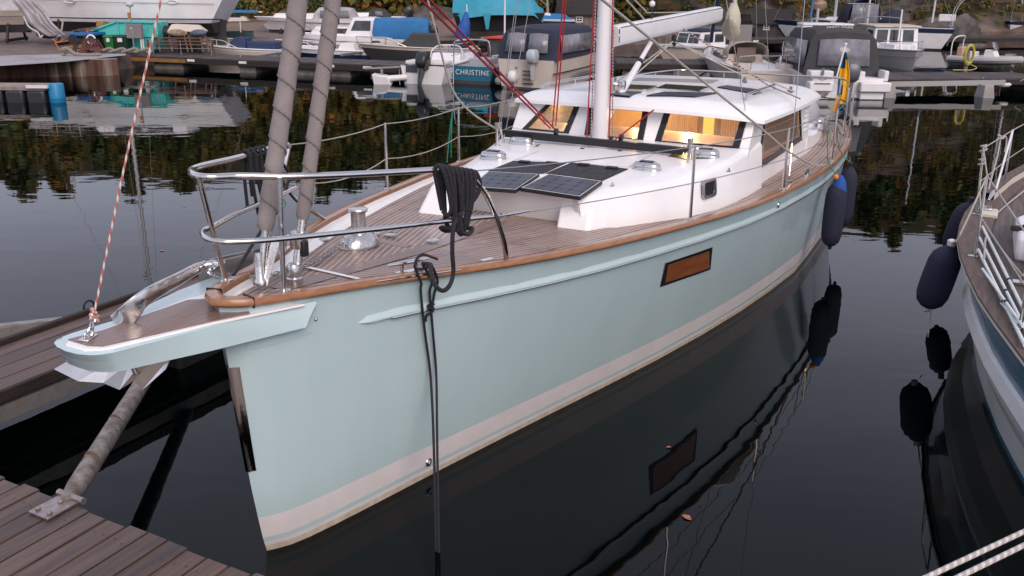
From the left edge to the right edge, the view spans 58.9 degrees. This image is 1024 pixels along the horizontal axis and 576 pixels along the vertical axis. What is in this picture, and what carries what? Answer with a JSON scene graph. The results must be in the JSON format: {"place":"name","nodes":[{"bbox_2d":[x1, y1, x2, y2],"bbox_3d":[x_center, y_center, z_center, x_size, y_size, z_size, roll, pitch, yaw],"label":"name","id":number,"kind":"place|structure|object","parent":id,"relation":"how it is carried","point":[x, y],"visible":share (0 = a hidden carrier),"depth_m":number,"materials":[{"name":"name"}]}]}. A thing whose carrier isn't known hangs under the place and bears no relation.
{"place":"outdoors","nodes":[
{"label":"outdoors","id":0,"kind":"place"},
{"bbox_2d":[0,54,125,65],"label":"quay apron","id":1,"kind":"object","parent":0,"point":[33,59],"visible":0.83,"depth_m":33.67,"materials":[{"name":"concrete"}]},
{"bbox_2d":[61,46,101,55],"bbox_3d":[-16.575,-9.083,34.837,1.579,0.387,0.274,1,19,0],"label":"rope pile","id":2,"kind":"object","parent":1,"relation":"on","point":[65,49],"visible":1,"depth_m":34.75,"materials":[{"name":"fabric"}]},
{"bbox_2d":[0,41,1023,575],"bbox_3d":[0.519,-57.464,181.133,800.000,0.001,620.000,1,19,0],"label":"water","id":3,"kind":"structure","parent":0,"point":[822,411],"depth_m":7.94,"materials":[{"name":"black liquid"}]},
{"bbox_2d":[0,83,49,102],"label":"pontoon","id":4,"kind":"object","parent":3,"relation":"on","point":[23,92],"visible":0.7,"depth_m":26.23,"materials":[{"name":"grey"}]},
{"bbox_2d":[0,317,60,337],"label":"mooring boom","id":5,"kind":"object","parent":3,"relation":"on","point":[8,328],"visible":0.25,"depth_m":8.51,"materials":[{"name":"metal"}]},
{"bbox_2d":[47,83,65,102],"bbox_3d":[-13.273,-5.595,26.458,0.450,0.730,0.450,1,19,0],"label":"barrel","id":6,"kind":"object","parent":3,"relation":"on","point":[56,92],"visible":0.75,"depth_m":26.28,"materials":[{"name":"blue plastic"}]},
{"bbox_2d":[0,58,118,78],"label":"sheet pile wall","id":7,"kind":"structure","parent":3,"relation":"in","point":[97,67],"depth_m":33.28,"materials":[{"name":"metal"}]},
{"bbox_2d":[0,476,263,575],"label":"dock","id":8,"kind":"object","parent":3,"relation":"on","point":[75,541],"visible":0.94,"depth_m":4.92,"materials":[{"name":"brown wood"}]},
{"bbox_2d":[28,381,152,520],"bbox_3d":[-2.802,0.840,6.731,0.294,0.202,3.305,-1,19,-6],"label":"dock brace","id":9,"kind":"object","parent":8,"relation":"attached to","point":[80,480],"visible":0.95,"depth_m":5.77,"materials":[{"name":"metal"}]},
{"bbox_2d":[0,245,269,422],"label":"finger jetty","id":10,"kind":"object","parent":3,"relation":"on","point":[31,360],"visible":0.18,"depth_m":7.38,"materials":[{"name":"brown wood"}]},
{"bbox_2d":[201,19,281,55],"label":"motorboat","id":11,"kind":"object","parent":3,"relation":"on","point":[242,45],"visible":0.49,"depth_m":40.25,"materials":[{"name":"grey"}]},
{"bbox_2d":[130,52,405,76],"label":"pier","id":12,"kind":"structure","parent":3,"relation":"in","point":[258,64],"depth_m":35.33,"materials":[{"name":"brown wood"}]},
{"bbox_2d":[152,41,211,54],"bbox_3d":[-12.994,-9.460,35.703,2.349,0.550,0.031,1,19,2],"label":"handrail","id":13,"kind":"object","parent":12,"relation":"on","point":[180,48],"visible":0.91,"depth_m":35.69,"materials":[{"name":"metal"}]},
{"bbox_2d":[167,24,207,52],"bbox_3d":[-13.759,-10.656,38.662,1.513,1.149,0.949,1,19,0],"label":"overturned dinghy","id":14,"kind":"object","parent":12,"relation":"on","point":[188,28],"visible":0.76,"depth_m":38.40,"materials":[{"name":"white plastic"}]},
{"bbox_2d":[257,52,280,55],"bbox_3d":[-10.234,-9.883,39.063,0.504,0.550,4.262,1,19,0],"label":"mooring boom","id":15,"kind":"object","parent":12,"relation":"attached to","point":[275,53],"visible":0.25,"depth_m":38.80,"materials":[{"name":"metal"}]},
{"bbox_2d":[275,39,380,59],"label":"motorboat","id":16,"kind":"object","parent":3,"relation":"on","point":[311,50],"visible":0.38,"depth_m":40.72,"materials":[{"name":"white"}]},
{"bbox_2d":[340,52,362,55],"bbox_3d":[-6.679,-10.278,40.331,0.543,0.550,4.014,4,19,9],"label":"mooring boom","id":17,"kind":"object","parent":3,"relation":"on","point":[351,53],"visible":0.32,"depth_m":39.33,"materials":[{"name":"metal"}]},
{"bbox_2d":[302,16,437,49],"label":"motor cruiser","id":18,"kind":"object","parent":3,"relation":"on","point":[401,29],"visible":0.4,"depth_m":41.48,"materials":[{"name":"white paint"}]},
{"bbox_2d":[364,66,406,84],"bbox_3d":[-3.672,-7.528,32.139,3.041,0.725,0.694,-4,19,-14],"label":"workboat float","id":19,"kind":"object","parent":3,"relation":"on","point":[382,79],"visible":0.72,"depth_m":31.80,"materials":[{"name":"white"}]},
{"bbox_2d":[355,32,487,60],"bbox_3d":[-4.002,-10.652,40.654,5.924,1.498,2.014,-1,19,-6],"label":"motorboat","id":20,"kind":"object","parent":3,"relation":"on","point":[411,46],"visible":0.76,"depth_m":39.92,"materials":[{"name":"grey"}]},
{"bbox_2d":[399,42,475,85],"bbox_3d":[-2.440,-8.303,33.773,1.961,1.472,5.533,6,20,17],"label":"motorboat","id":21,"kind":"object","parent":3,"relation":"on","point":[423,67],"visible":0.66,"depth_m":31.88,"materials":[{"name":"grey"}]},
{"bbox_2d":[54,0,853,550],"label":"sailing yacht","id":22,"kind":"object","parent":3,"relation":"on","point":[626,224],"visible":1,"depth_m":6.88,"materials":[{"name":"blue"}]},
{"bbox_2d":[86,0,161,336],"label":"furling line","id":23,"kind":"object","parent":22,"relation":"on","point":[94,316],"visible":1,"depth_m":4.64,"materials":[{"name":"white fabric"}]},
{"bbox_2d":[55,250,253,389],"bbox_3d":[-1.913,0.138,5.357,0.558,0.546,1.435,10,21,26],"label":"anchor","id":24,"kind":"object","parent":22,"relation":"on","point":[130,310],"visible":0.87,"depth_m":4.93,"materials":[{"name":"silver metal"}]},
{"bbox_2d":[232,145,289,275],"bbox_3d":[-1.695,-0.588,5.987,0.137,0.672,1.278,2,19,4],"label":"mooring rope","id":25,"kind":"object","parent":22,"relation":"on","point":[257,161],"visible":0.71,"depth_m":5.96,"materials":[{"name":"fabric"}]},
{"bbox_2d":[413,253,439,552],"bbox_3d":[-0.542,0.726,5.820,0.156,1.871,0.796,0,19,-3],"label":"mooring line","id":26,"kind":"object","parent":22,"relation":"attached to","point":[430,305],"visible":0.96,"depth_m":5.91,"materials":[{"name":"black fabric"}]},
{"bbox_2d":[446,111,452,162],"bbox_3d":[-0.713,-1.731,10.396,0.088,0.588,0.039,-17,25,-42],"label":"fender line","id":27,"kind":"object","parent":22,"relation":"hanging from","point":[449,136],"visible":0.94,"depth_m":10.39,"materials":[{"name":"teal"}]},
{"bbox_2d":[421,163,481,292],"bbox_3d":[-0.361,-0.406,5.655,0.274,0.753,0.602,14,23,35],"label":"mooring rope","id":28,"kind":"object","parent":22,"relation":"hanging from","point":[458,184],"visible":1,"depth_m":5.63,"materials":[{"name":"fabric"}]},
{"bbox_2d":[661,247,712,286],"bbox_3d":[1.615,-0.196,8.239,0.080,0.302,0.975,16,24,38],"label":"hull window","id":29,"kind":"structure","parent":22,"relation":"in","point":[676,270],"depth_m":8.19,"materials":[{"name":"black"}]},
{"bbox_2d":[809,102,819,122],"bbox_3d":[4.427,-2.759,14.149,0.735,0.375,0.470,1,19,0],"label":"outboard cover","id":30,"kind":"object","parent":22,"relation":"on","point":[814,112],"visible":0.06,"depth_m":13.96,"materials":[{"name":"white plastic"}]},
{"bbox_2d":[827,117,835,173],"bbox_3d":[3.854,-1.681,10.873,0.218,0.735,0.035,-2,19,-7],"label":"fender line","id":31,"kind":"object","parent":22,"relation":"hanging from","point":[827,147],"visible":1,"depth_m":10.87,"materials":[{"name":"teal"}]},
{"bbox_2d":[821,174,846,249],"bbox_3d":[3.953,-0.934,11.127,0.250,0.960,0.247,1,19,0],"label":"fender","id":32,"kind":"object","parent":31,"relation":"hanging from","point":[833,213],"visible":1,"depth_m":11.03,"materials":[{"name":"blue fabric"}]},
{"bbox_2d":[832,43,849,110],"bbox_3d":[5.468,-3.489,15.030,0.265,1.115,0.113,7,20,19],"label":"ensign","id":33,"kind":"object","parent":22,"relation":"attached to","point":[844,72],"visible":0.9,"depth_m":15.03,"materials":[{"name":"yellow"}]},
{"bbox_2d":[836,109,849,161],"bbox_3d":[4.193,-1.933,11.546,0.457,0.727,0.070,-13,23,-34],"label":"fender line","id":34,"kind":"object","parent":22,"relation":"hanging from","point":[839,148],"visible":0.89,"depth_m":11.63,"materials":[{"name":"teal"}]},
{"bbox_2d":[840,161,856,227],"bbox_3d":[4.385,-1.215,11.901,0.230,0.905,0.228,1,19,0],"label":"fender","id":35,"kind":"object","parent":34,"relation":"hanging from","point":[849,173],"visible":0.64,"depth_m":11.78,"materials":[{"name":"blue fabric"}]},
{"bbox_2d":[447,0,505,84],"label":"motorboat","id":36,"kind":"object","parent":3,"relation":"on","point":[476,70],"visible":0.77,"depth_m":32.12,"materials":[{"name":"blue painted fibreglass"},{"name":"white gelcoat"},{"name":"metal"}]},
{"bbox_2d":[495,23,596,89],"bbox_3d":[1.899,-8.499,33.103,2.420,2.344,7.462,9,21,25],"label":"motor cruiser","id":37,"kind":"object","parent":3,"relation":"on","point":[537,66],"visible":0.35,"depth_m":30.47,"materials":[{"name":"beige"}]},
{"bbox_2d":[613,56,615,72],"bbox_3d":[3.820,-8.430,34.341,0.220,0.685,0.218,1,19,0],"label":"fender","id":38,"kind":"object","parent":37,"relation":"hanging from","point":[614,64],"visible":0.59,"depth_m":34.26,"materials":[{"name":"plastic"}]},
{"bbox_2d":[575,68,594,75],"bbox_3d":[3.794,-8.364,34.937,0.569,0.550,8.640,7,20,17],"label":"mooring boom","id":39,"kind":"object","parent":3,"relation":"on","point":[582,73],"visible":0.18,"depth_m":31.75,"materials":[{"name":"metal"}]},
{"bbox_2d":[614,58,708,75],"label":"pier","id":40,"kind":"structure","parent":3,"relation":"in","point":[625,66],"depth_m":35.24,"materials":[{"name":"grey wood"}]},
{"bbox_2d":[734,0,752,41],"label":"notice board","id":41,"kind":"object","parent":40,"relation":"on","point":[745,33],"visible":0.26,"depth_m":35.27,"materials":[{"name":"grey"}]},
{"bbox_2d":[682,514,690,519],"bbox_3d":[1.184,1.551,6.145,0.054,0.005,0.069,1,19,0],"label":"fallen leaf","id":42,"kind":"object","parent":3,"relation":"on","point":[688,517],"visible":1,"depth_m":6.15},
{"bbox_2d":[656,28,727,58],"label":"motorboat","id":43,"kind":"object","parent":3,"relation":"on","point":[685,38],"visible":0.47,"depth_m":41.00,"materials":[{"name":"grey"}]},
{"bbox_2d":[702,0,794,84],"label":"sailing boat","id":44,"kind":"object","parent":3,"relation":"on","point":[752,56],"visible":0.77,"depth_m":33.25,"materials":[{"name":"white"}]},
{"bbox_2d":[798,0,836,21],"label":"sailing boat","id":45,"kind":"object","parent":3,"relation":"on","point":[821,5],"visible":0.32,"depth_m":53.50,"materials":[{"name":"white"}]},
{"bbox_2d":[779,22,890,99],"bbox_3d":[10.743,-7.972,31.627,2.579,2.442,7.418,1,19,2],"label":"motor cruiser","id":46,"kind":"object","parent":3,"relation":"on","point":[822,45],"visible":0.94,"depth_m":29.08,"materials":[{"name":"grey"}]},
{"bbox_2d":[798,0,903,25],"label":"sailing yacht","id":47,"kind":"object","parent":3,"relation":"on","point":[854,12],"visible":0.32,"depth_m":50.40,"materials":[{"name":"white"}]},
{"bbox_2d":[773,0,964,49],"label":"sailing yacht","id":48,"kind":"object","parent":3,"relation":"on","point":[934,38],"visible":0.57,"depth_m":51.46,"materials":[{"name":"white"}]},
{"bbox_2d":[725,35,1023,47],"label":"pier","id":49,"kind":"structure","parent":3,"relation":"in","point":[983,40],"depth_m":54.90,"materials":[{"name":"grey wood"}]},
{"bbox_2d":[857,9,923,70],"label":"motor cruiser","id":50,"kind":"object","parent":3,"relation":"on","point":[897,46],"visible":0.73,"depth_m":40.21,"materials":[{"name":"grey"}]},
{"bbox_2d":[916,17,953,35],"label":"boulder","id":51,"kind":"object","parent":3,"relation":"in","point":[928,22],"visible":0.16,"depth_m":56.12,"materials":[{"name":"stone"}]},
{"bbox_2d":[883,72,1023,97],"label":"pier","id":52,"kind":"structure","parent":3,"relation":"in","point":[987,82],"depth_m":30.21,"materials":[{"name":"grey wood"}]},
{"bbox_2d":[953,44,976,71],"bbox_3d":[16.514,-8.377,33.088,0.923,1.034,0.347,-2,19,-8],"label":"hose post","id":53,"kind":"object","parent":52,"relation":"on","point":[966,55],"visible":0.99,"depth_m":33.08,"materials":[{"name":"yellow"}]},
{"bbox_2d":[982,77,1023,86],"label":"berth fender","id":54,"kind":"object","parent":52,"relation":"hanging from","point":[1007,84],"visible":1,"depth_m":30.39,"materials":[{"name":"white"}]},
{"bbox_2d":[947,13,980,35],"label":"boulder","id":55,"kind":"object","parent":3,"relation":"in","point":[965,24],"visible":0.28,"depth_m":56.60,"materials":[{"name":"stone"}]},
{"bbox_2d":[946,35,1023,66],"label":"inflatable boat","id":56,"kind":"object","parent":3,"relation":"on","point":[990,57],"visible":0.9,"depth_m":40.44,"materials":[{"name":"grey"}]},
{"bbox_2d":[956,124,1023,484],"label":"sailing yacht","id":57,"kind":"object","parent":3,"relation":"on","point":[997,212],"visible":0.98,"depth_m":7.62,"materials":[{"name":"white"}]},
{"bbox_2d":[942,196,975,250],"bbox_3d":[5.215,-0.717,10.540,0.280,0.725,0.277,14,18,-5],"label":"fender","id":58,"kind":"object","parent":57,"relation":"hanging from","point":[952,229],"visible":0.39,"depth_m":10.46,"materials":[{"name":"blue fabric"}]},
{"bbox_2d":[952,179,984,243],"bbox_3d":[4.338,-0.734,8.652,0.133,0.653,0.475,18,25,41],"label":"fender line","id":59,"kind":"object","parent":57,"relation":"hanging from","point":[956,240],"visible":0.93,"depth_m":8.56,"materials":[{"name":"fabric"}]},
{"bbox_2d":[916,239,960,311],"bbox_3d":[4.179,-0.117,8.868,0.310,0.765,0.307,11,18,-4],"label":"fender","id":60,"kind":"object","parent":59,"relation":"hanging from","point":[938,277],"visible":0.98,"depth_m":8.76,"materials":[{"name":"blue fabric"}]},
{"bbox_2d":[928,309,931,336],"bbox_3d":[4.117,0.340,8.935,0.013,0.189,0.364,9,20,23],"label":"trailing line","id":61,"kind":"object","parent":60,"relation":"hanging from","point":[929,322],"visible":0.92,"depth_m":8.95,"materials":[{"name":"fabric"}]},
{"bbox_2d":[923,529,1023,575],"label":"mooring line","id":62,"kind":"object","parent":57,"relation":"attached to","point":[972,555],"visible":1,"depth_m":4.17,"materials":[{"name":"fabric"}]},
{"bbox_2d":[955,542,1023,575],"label":"mooring line","id":63,"kind":"object","parent":57,"relation":"attached to","point":[992,560],"visible":1,"depth_m":4.12,"materials":[{"name":"fabric"}]},
{"bbox_2d":[977,248,1023,346],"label":"pole","id":64,"kind":"object","parent":57,"relation":"on","point":[1016,327],"visible":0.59,"depth_m":6.68,"materials":[{"name":"white metal"}]},
{"bbox_2d":[981,268,1023,327],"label":"pole","id":65,"kind":"object","parent":64,"relation":"on","point":[1005,301],"visible":1,"depth_m":6.82,"materials":[{"name":"white metal"}]},
{"bbox_2d":[981,225,1021,307],"bbox_3d":[4.166,-0.170,7.693,0.034,0.032,2.959,7,20,19],"label":"pole","id":66,"kind":"object","parent":57,"relation":"on","point":[1009,281],"visible":0.98,"depth_m":7.66,"materials":[{"name":"white metal"}]},
{"bbox_2d":[979,236,1023,329],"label":"pole","id":67,"kind":"object","parent":57,"relation":"on","point":[1006,291],"visible":0.91,"depth_m":7.32,"materials":[{"name":"white metal"}]},
{"bbox_2d":[1004,0,1023,28],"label":"sailing yacht","id":68,"kind":"object","parent":3,"relation":"on","point":[1012,24],"visible":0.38,"depth_m":60.45,"materials":[{"name":"white"}]},
{"bbox_2d":[0,0,1023,69],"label":"boatyard ground","id":69,"kind":"structure","parent":0,"point":[992,22],"depth_m":52.05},
{"bbox_2d":[0,0,31,42],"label":"sailing boat","id":70,"kind":"object","parent":69,"relation":"on","point":[11,18],"visible":0.48,"depth_m":40.56,"materials":[{"name":"grey paint"}]},
{"bbox_2d":[36,31,55,38],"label":"yard heap","id":71,"kind":"object","parent":69,"relation":"on","point":[45,36],"visible":0.29,"depth_m":40.43,"materials":[{"name":"brown wood"}]},
{"bbox_2d":[52,39,88,50],"bbox_3d":[-17.954,-9.880,36.819,1.418,0.481,0.196,-1,19,-4],"label":"barrier frame","id":72,"kind":"object","parent":69,"relation":"on","point":[65,41],"visible":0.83,"depth_m":36.78,"materials":[{"name":"orange paint"}]},
{"bbox_2d":[72,39,91,52],"bbox_3d":[-17.130,-9.585,35.988,0.674,0.556,0.550,-3,19,-11],"label":"trestle","id":73,"kind":"object","parent":69,"relation":"on","point":[78,41],"visible":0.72,"depth_m":35.85,"materials":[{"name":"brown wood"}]},
{"bbox_2d":[68,26,104,44],"bbox_3d":[-17.419,-10.362,37.157,1.012,0.680,1.260,1,19,0],"label":"boat trailer","id":74,"kind":"object","parent":69,"relation":"on","point":[73,37],"visible":0.7,"depth_m":36.63,"materials":[{"name":"blue"}]},
{"bbox_2d":[79,38,100,52],"bbox_3d":[-16.576,-9.456,35.514,0.758,0.625,0.550,-3,19,-11],"label":"trestle","id":75,"kind":"object","parent":69,"relation":"on","point":[86,40],"visible":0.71,"depth_m":35.35,"materials":[{"name":"metal"}]},
{"bbox_2d":[86,34,94,51],"bbox_3d":[-16.964,-9.878,36.592,0.410,0.705,0.085,1,19,0],"label":"lifebuoy","id":76,"kind":"object","parent":69,"relation":"on","point":[90,36],"visible":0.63,"depth_m":36.53,"materials":[{"name":"white"}]},
{"bbox_2d":[86,38,105,52],"bbox_3d":[-16.687,-9.689,36.308,0.674,0.556,0.550,-3,19,-11],"label":"trestle","id":77,"kind":"object","parent":69,"relation":"on","point":[94,39],"visible":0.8,"depth_m":36.17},
{"bbox_2d":[86,21,106,48],"bbox_3d":[-17.329,-10.689,38.326,1.126,1.122,1.150,1,19,0],"label":"loader","id":78,"kind":"object","parent":69,"relation":"on","point":[100,37],"visible":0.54,"depth_m":37.91,"materials":[{"name":"black metal"}]},
{"bbox_2d":[103,35,115,48],"bbox_3d":[-16.576,-10.155,37.555,0.387,0.622,0.780,1,19,0],"label":"wheelie bin","id":79,"kind":"object","parent":69,"relation":"on","point":[108,41],"visible":0.45,"depth_m":37.23,"materials":[{"name":"green"}]},
{"bbox_2d":[85,47,152,53],"bbox_3d":[-15.800,-9.563,36.465,2.692,0.230,0.373,1,19,0],"label":"rope pile","id":80,"kind":"object","parent":69,"relation":"on","point":[122,49],"visible":0.91,"depth_m":36.39,"materials":[{"name":"fabric"}]},
{"bbox_2d":[112,35,131,48],"bbox_3d":[-16.115,-10.169,37.610,0.569,0.622,0.780,1,19,0],"label":"wheelie bin","id":81,"kind":"object","parent":69,"relation":"on","point":[124,41],"visible":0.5,"depth_m":37.31,"materials":[{"name":"green"}]},
{"bbox_2d":[125,2,133,50],"bbox_3d":[-15.200,-10.433,36.304,0.320,1.972,0.312,1,19,0],"label":"lamp post","id":82,"kind":"object","parent":69,"relation":"on","point":[129,4],"visible":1,"depth_m":36.12,"materials":[{"name":"metal"}]},
{"bbox_2d":[91,20,168,49],"bbox_3d":[-16.093,-10.723,38.369,2.774,1.186,1.385,1,19,0],"label":"skip","id":83,"kind":"object","parent":69,"relation":"on","point":[115,28],"visible":0.59,"depth_m":37.74,"materials":[{"name":"metal"}]},
{"bbox_2d":[163,25,173,36],"bbox_3d":[-14.877,-10.899,38.602,1.375,0.544,0.696,1,19,0],"label":"yard heap","id":84,"kind":"object","parent":83,"relation":"in","point":[165,29],"visible":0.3,"depth_m":38.34,"materials":[{"name":"brown wood"}]},
{"bbox_2d":[125,24,144,48],"bbox_3d":[-15.474,-10.289,37.264,0.631,1.080,0.260,1,19,0],"label":"control cabinet","id":85,"kind":"object","parent":69,"relation":"on","point":[138,31],"visible":0.9,"depth_m":37.09,"materials":[{"name":"grey"}]},
{"bbox_2d":[146,35,214,52],"bbox_3d":[-13.744,-10.096,37.459,2.774,0.660,0.799,1,19,2],"label":"plank stack","id":86,"kind":"object","parent":69,"relation":"on","point":[185,41],"visible":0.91,"depth_m":37.46,"materials":[{"name":"wood"}]},
{"bbox_2d":[167,29,186,36],"bbox_3d":[-13.888,-10.579,37.629,0.845,0.327,0.410,1,19,0],"label":"yard heap","id":87,"kind":"object","parent":86,"relation":"on","point":[177,32],"visible":1,"depth_m":37.50,"materials":[{"name":"fabric"}]},
{"bbox_2d":[189,29,206,36],"bbox_3d":[-13.024,-10.582,37.624,0.737,0.295,0.373,1,19,0],"label":"yard heap","id":88,"kind":"object","parent":86,"relation":"on","point":[199,33],"visible":1,"depth_m":37.52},
{"bbox_2d":[170,10,269,38],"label":"sailing boat","id":89,"kind":"object","parent":69,"relation":"on","point":[249,27],"visible":0.41,"depth_m":45.43,"materials":[{"name":"white"}]},
{"bbox_2d":[231,0,248,15],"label":"shrub","id":90,"kind":"object","parent":69,"relation":"on","point":[237,7],"visible":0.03,"depth_m":57.45,"materials":[{"name":"green plant"}]},
{"bbox_2d":[254,7,357,33],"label":"motor cruiser","id":91,"kind":"object","parent":69,"relation":"on","point":[276,23],"visible":0.48,"depth_m":49.71,"materials":[{"name":"grey paint"}]},
{"bbox_2d":[355,7,393,14],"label":"shrub","id":92,"kind":"object","parent":69,"relation":"on","point":[366,10],"visible":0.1,"depth_m":59.78,"materials":[{"name":"green plant"}]},
{"bbox_2d":[357,5,413,17],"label":"motorboat","id":93,"kind":"object","parent":69,"relation":"on","point":[407,11],"visible":0.23,"depth_m":52.27,"materials":[{"name":"grey paint"}]},
{"bbox_2d":[392,6,453,19],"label":"rock outcrop","id":94,"kind":"object","parent":69,"relation":"on","point":[421,11],"visible":0.11,"depth_m":59.61,"materials":[{"name":"stone"}]},
{"bbox_2d":[455,4,469,40],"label":"parasol","id":95,"kind":"object","parent":69,"relation":"on","point":[464,26],"visible":0.78,"depth_m":42.11,"materials":[{"name":"blue"}]},
{"bbox_2d":[440,40,487,49],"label":"timber quay","id":96,"kind":"structure","parent":69,"relation":"on","point":[451,41],"depth_m":47.02,"materials":[{"name":"brown wood"}]},
{"bbox_2d":[452,0,544,38],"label":"covered boat","id":97,"kind":"object","parent":69,"relation":"on","point":[486,18],"visible":0.68,"depth_m":46.66,"materials":[{"name":"blue"}]},
{"bbox_2d":[537,0,575,12],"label":"birch tree","id":98,"kind":"object","parent":69,"relation":"on","point":[547,7],"visible":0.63,"depth_m":53.94,"materials":[{"name":"white plant"}]},
{"bbox_2d":[551,0,597,26],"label":"shed","id":99,"kind":"structure","parent":69,"relation":"on","point":[579,11],"depth_m":55.93,"materials":[{"name":"brown"}]},
{"bbox_2d":[576,16,582,21],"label":"window","id":100,"kind":"structure","parent":99,"relation":"in","point":[578,18],"depth_m":55.85,"materials":[{"name":"grey"}]},
{"bbox_2d":[232,0,1023,22],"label":"woodland","id":101,"kind":"object","parent":69,"relation":"on","point":[279,5],"visible":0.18,"depth_m":60.45,"materials":[{"name":"green plant"}]},
{"bbox_2d":[752,9,792,36],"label":"shed","id":102,"kind":"structure","parent":69,"relation":"on","point":[773,29],"depth_m":55.24,"materials":[{"name":"grey"}]},
{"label":"yacht prop","id":103,"kind":"object","parent":69,"relation":"on","visible":0},
{"bbox_2d":[11,0,65,37],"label":"tarpaulin","id":104,"kind":"object","parent":103,"relation":"hanging from","point":[36,15],"visible":1,"depth_m":38.14,"materials":[{"name":"grey fabric"}]},
{"bbox_2d":[23,0,240,45],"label":"sailing yacht","id":105,"kind":"object","parent":103,"relation":"on","point":[212,16],"visible":0.74,"depth_m":39.46,"materials":[{"name":"white"}]},
{"bbox_2d":[429,19,596,36],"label":"gravel bank","id":106,"kind":"structure","parent":0,"point":[441,26],"depth_m":53.44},
{"bbox_2d":[540,13,574,23],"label":"motorboat","id":107,"kind":"object","parent":106,"relation":"on","point":[551,18],"visible":0.2,"depth_m":50.05,"materials":[{"name":"blue"}]},
{"bbox_2d":[649,0,1020,25],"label":"cliff","id":108,"kind":"structure","parent":0,"point":[746,15],"depth_m":60.09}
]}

